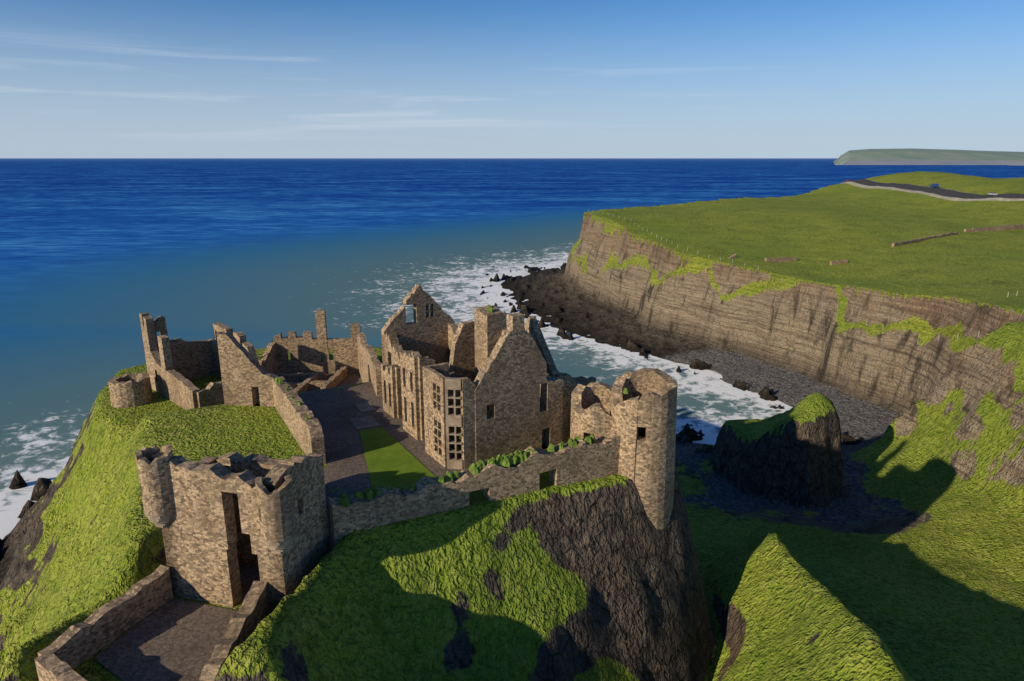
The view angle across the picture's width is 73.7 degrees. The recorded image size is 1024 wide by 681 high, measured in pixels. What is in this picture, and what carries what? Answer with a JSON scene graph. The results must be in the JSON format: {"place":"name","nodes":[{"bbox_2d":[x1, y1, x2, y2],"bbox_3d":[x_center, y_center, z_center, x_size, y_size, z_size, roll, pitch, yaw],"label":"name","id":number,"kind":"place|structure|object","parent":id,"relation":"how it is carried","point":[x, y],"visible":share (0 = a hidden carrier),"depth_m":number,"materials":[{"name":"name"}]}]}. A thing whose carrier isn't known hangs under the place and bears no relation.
{"place":"outdoors","nodes":[
{"label":"outdoors","id":0,"kind":"place"},
{"bbox_2d":[94,372,468,680],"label":"yard ground","id":1,"kind":"structure","parent":0,"point":[370,443],"depth_m":56.82,"materials":[{"name":"stone"}]},
{"bbox_2d":[0,171,1023,680],"bbox_3d":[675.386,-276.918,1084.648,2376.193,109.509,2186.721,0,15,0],"label":"terrain","id":2,"kind":"structure","parent":0,"point":[856,513],"depth_m":81.60,"materials":[{"name":"green plant"}]},
{"bbox_2d":[34,284,677,680],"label":"castle","id":3,"kind":"structure","parent":2,"relation":"on","point":[504,386],"depth_m":57.52,"materials":[{"name":"stone"}]},
{"bbox_2d":[613,214,1017,344],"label":"fence posts","id":4,"kind":"object","parent":2,"relation":"on","point":[807,301],"visible":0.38,"depth_m":167.90,"materials":[{"name":"beige wood"}]},
{"bbox_2d":[705,223,1023,272],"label":"field walls","id":5,"kind":"structure","parent":2,"relation":"on","point":[980,229],"depth_m":219.99,"materials":[{"name":"stone"}]},
{"bbox_2d":[0,158,1023,538],"bbox_3d":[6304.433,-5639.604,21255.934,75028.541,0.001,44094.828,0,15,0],"label":"sea","id":6,"kind":"structure","parent":0,"point":[98,256],"depth_m":419.43,"materials":[{"name":"blue liquid"}]},
{"bbox_2d":[0,0,1023,157],"label":"sky","id":7,"kind":"structure","parent":0,"point":[79,78],"materials":[{"name":"blue"}]},
{"bbox_2d":[834,148,1023,164],"bbox_3d":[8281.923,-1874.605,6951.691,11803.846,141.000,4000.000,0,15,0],"label":"headland","id":8,"kind":"structure","parent":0,"point":[909,156],"depth_m":5179.63,"materials":[{"name":"green plant"}]},
{"bbox_2d":[840,179,1023,200],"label":"road","id":9,"kind":"structure","parent":0,"point":[948,194],"depth_m":347.76,"materials":[{"name":"grey asphalt"}]}
]}

